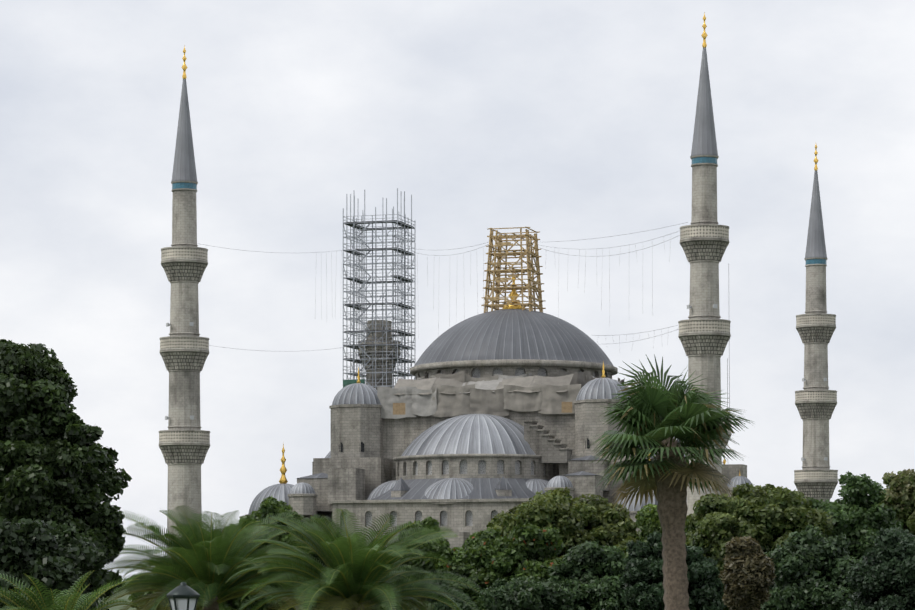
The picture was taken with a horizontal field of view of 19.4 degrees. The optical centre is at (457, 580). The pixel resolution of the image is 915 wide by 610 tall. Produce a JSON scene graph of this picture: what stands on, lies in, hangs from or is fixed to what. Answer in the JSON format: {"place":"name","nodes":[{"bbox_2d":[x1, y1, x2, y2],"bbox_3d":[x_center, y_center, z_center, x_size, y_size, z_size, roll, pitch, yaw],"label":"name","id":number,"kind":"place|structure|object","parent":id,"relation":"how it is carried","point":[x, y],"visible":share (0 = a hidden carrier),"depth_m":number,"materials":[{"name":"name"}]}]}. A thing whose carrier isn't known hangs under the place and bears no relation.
{"place":"outdoors","nodes":[
{"label":"outdoors","id":0,"kind":"place"},
{"bbox_2d":[98,583,139,609],"bbox_3d":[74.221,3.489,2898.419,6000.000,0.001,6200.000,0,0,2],"label":"ground","id":1,"kind":"structure","parent":0,"point":[126,597],"depth_m":428.25,"materials":[{"name":"green plant"}]},
{"bbox_2d":[0,516,108,609],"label":"tree","id":2,"kind":"object","parent":1,"relation":"on","point":[62,557],"visible":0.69,"depth_m":102.81,"materials":[{"name":"green plant"}]},
{"bbox_2d":[0,402,125,599],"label":"tree","id":3,"kind":"object","parent":1,"relation":"on","point":[31,488],"depth_m":118.43,"materials":[{"name":"green plant"}]},
{"bbox_2d":[0,339,131,517],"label":"tree","id":4,"kind":"object","parent":1,"relation":"on","point":[37,383],"depth_m":120.24,"materials":[{"name":"green plant"}]},
{"bbox_2d":[0,570,138,609],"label":"date palm","id":5,"kind":"object","parent":1,"relation":"on","point":[58,603],"visible":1,"depth_m":94.31,"materials":[{"name":"green plant"}]},
{"bbox_2d":[126,569,170,609],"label":"bush","id":6,"kind":"object","parent":1,"relation":"on","point":[141,603],"visible":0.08,"depth_m":258.44,"materials":[{"name":"green plant"}]},
{"bbox_2d":[166,582,199,609],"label":"street lamp","id":7,"kind":"object","parent":1,"relation":"on","point":[183,596],"visible":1,"depth_m":55.33,"materials":[{"name":"grey metal"}]},
{"bbox_2d":[158,45,209,556],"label":"minaret","id":8,"kind":"object","parent":1,"relation":"on","point":[184,443],"visible":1,"depth_m":338.82,"materials":[{"name":"stone"}]},
{"bbox_2d":[99,505,322,609],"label":"date palm","id":9,"kind":"object","parent":1,"relation":"on","point":[206,568],"depth_m":134.57,"materials":[{"name":"green plant"}]},
{"bbox_2d":[196,524,266,609],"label":"bush","id":10,"kind":"object","parent":1,"relation":"on","point":[227,606],"depth_m":213.77,"materials":[{"name":"green plant"}]},
{"bbox_2d":[233,496,335,609],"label":"tree","id":11,"kind":"object","parent":1,"relation":"on","point":[271,506],"depth_m":211.91,"materials":[{"name":"green plant"}]},
{"bbox_2d":[225,508,482,609],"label":"date palm","id":12,"kind":"object","parent":1,"relation":"on","point":[357,570],"depth_m":126.67,"materials":[{"name":"green plant"}]},
{"bbox_2d":[336,604,385,609],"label":"bush","id":13,"kind":"object","parent":1,"relation":"on","point":[379,608],"depth_m":224.40,"materials":[{"name":"green plant"}]},
{"bbox_2d":[358,320,400,389],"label":"minaret","id":14,"kind":"object","parent":1,"relation":"on","point":[368,350],"visible":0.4,"depth_m":395.02,"materials":[{"name":"stone"}]},
{"bbox_2d":[379,516,449,609],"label":"tree","id":15,"kind":"object","parent":1,"relation":"on","point":[437,547],"visible":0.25,"depth_m":202.85,"materials":[{"name":"green plant"}]},
{"bbox_2d":[402,573,472,609],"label":"bush","id":16,"kind":"object","parent":1,"relation":"on","point":[437,605],"visible":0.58,"depth_m":148.18,"materials":[{"name":"green plant"}]},
{"bbox_2d":[430,550,447,580],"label":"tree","id":17,"kind":"object","parent":1,"relation":"on","point":[440,566],"depth_m":197.67,"materials":[{"name":"green plant"}]},
{"bbox_2d":[329,414,558,548],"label":"half dome","id":18,"kind":"structure","parent":1,"relation":"on","point":[465,477],"depth_m":333.81,"materials":[{"name":"stone"}]},
{"bbox_2d":[245,432,725,531],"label":"small domes","id":19,"kind":"structure","parent":1,"relation":"on","point":[280,491],"depth_m":341.40,"materials":[{"name":"metal"}]},
{"bbox_2d":[343,188,414,388],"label":"scaffolding","id":20,"kind":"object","parent":19,"relation":"on","point":[404,280],"depth_m":394.44,"materials":[{"name":"grey metal"}]},
{"bbox_2d":[313,361,664,523],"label":"cube turrets","id":21,"kind":"object","parent":19,"relation":"on","point":[368,439],"visible":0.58,"depth_m":345.73,"materials":[{"name":"stone"}]},
{"bbox_2d":[410,272,617,379],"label":"dome","id":22,"kind":"structure","parent":21,"relation":"on","point":[512,340],"depth_m":350.44,"materials":[{"name":"metal"}]},
{"bbox_2d":[197,222,729,411],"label":"string lights","id":23,"kind":"object","parent":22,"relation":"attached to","point":[558,295],"visible":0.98,"depth_m":346.69,"materials":[{"name":"grey"}]},
{"bbox_2d":[481,227,545,312],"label":"timber scaffold","id":24,"kind":"object","parent":22,"relation":"on","point":[501,254],"visible":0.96,"depth_m":358.36,"materials":[{"name":"yellow wood"}]},
{"bbox_2d":[377,370,631,418],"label":"tarps","id":25,"kind":"object","parent":19,"relation":"on","point":[450,395],"visible":0.67,"depth_m":344.68,"materials":[{"name":"grey fabric"}]},
{"bbox_2d":[288,420,751,514],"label":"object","id":26,"kind":"object","parent":19,"relation":"on","point":[312,494],"visible":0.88,"depth_m":336.82,"materials":[{"name":"stone"}]},
{"bbox_2d":[442,523,564,609],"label":"tree","id":27,"kind":"object","parent":1,"relation":"on","point":[487,558],"visible":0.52,"depth_m":161.40,"materials":[{"name":"green plant"}]},
{"bbox_2d":[478,576,576,609],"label":"bush","id":28,"kind":"object","parent":1,"relation":"on","point":[519,594],"visible":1,"depth_m":118.05,"materials":[{"name":"green plant"}]},
{"bbox_2d":[486,487,639,560],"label":"tree","id":29,"kind":"object","parent":1,"relation":"on","point":[575,521],"depth_m":186.57,"materials":[{"name":"green plant"}]},
{"bbox_2d":[547,540,634,609],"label":"tree","id":30,"kind":"object","parent":1,"relation":"on","point":[590,573],"visible":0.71,"depth_m":148.18,"materials":[{"name":"green plant"}]},
{"bbox_2d":[620,503,690,557],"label":"tree","id":31,"kind":"object","parent":1,"relation":"on","point":[647,522],"visible":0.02,"depth_m":183.14,"materials":[{"name":"green plant"}]},
{"bbox_2d":[588,354,753,609],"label":"fan palm","id":32,"kind":"object","parent":1,"relation":"on","point":[689,420],"depth_m":53.51,"materials":[{"name":"green plant"}]},
{"bbox_2d":[619,531,726,609],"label":"tree","id":33,"kind":"object","parent":1,"relation":"on","point":[643,561],"depth_m":137.74,"materials":[{"name":"green plant"}]},
{"bbox_2d":[678,12,731,515],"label":"minaret","id":34,"kind":"object","parent":1,"relation":"on","point":[704,334],"visible":0.69,"depth_m":321.19,"materials":[{"name":"stone"}]},
{"bbox_2d":[718,536,775,609],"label":"bush","id":35,"kind":"object","parent":1,"relation":"on","point":[747,576],"visible":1,"depth_m":118.36,"materials":[{"name":"plant"}]},
{"bbox_2d":[685,483,834,609],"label":"tree","id":36,"kind":"object","parent":1,"relation":"on","point":[769,517],"depth_m":171.23,"materials":[{"name":"green plant"}]},
{"bbox_2d":[760,525,861,609],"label":"tree","id":37,"kind":"object","parent":1,"relation":"on","point":[812,566],"visible":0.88,"depth_m":146.95,"materials":[{"name":"green plant"}]},
{"bbox_2d":[794,145,837,502],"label":"minaret","id":38,"kind":"object","parent":1,"relation":"on","point":[815,477],"visible":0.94,"depth_m":398.51,"materials":[{"name":"stone"}]},
{"bbox_2d":[807,472,902,560],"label":"tree","id":39,"kind":"object","parent":1,"relation":"on","point":[860,515],"visible":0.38,"depth_m":181.92,"materials":[{"name":"green plant"}]},
{"bbox_2d":[842,526,914,609],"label":"tree","id":40,"kind":"object","parent":1,"relation":"on","point":[881,572],"depth_m":137.64,"materials":[{"name":"green plant"}]},
{"bbox_2d":[878,469,914,535],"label":"tree","id":41,"kind":"object","parent":1,"relation":"on","point":[899,496],"depth_m":196.52,"materials":[{"name":"green plant"}]},
{"bbox_2d":[0,0,914,581],"label":"sky","id":42,"kind":"structure","parent":0,"point":[565,121],"materials":[{"name":"white"}]}
]}

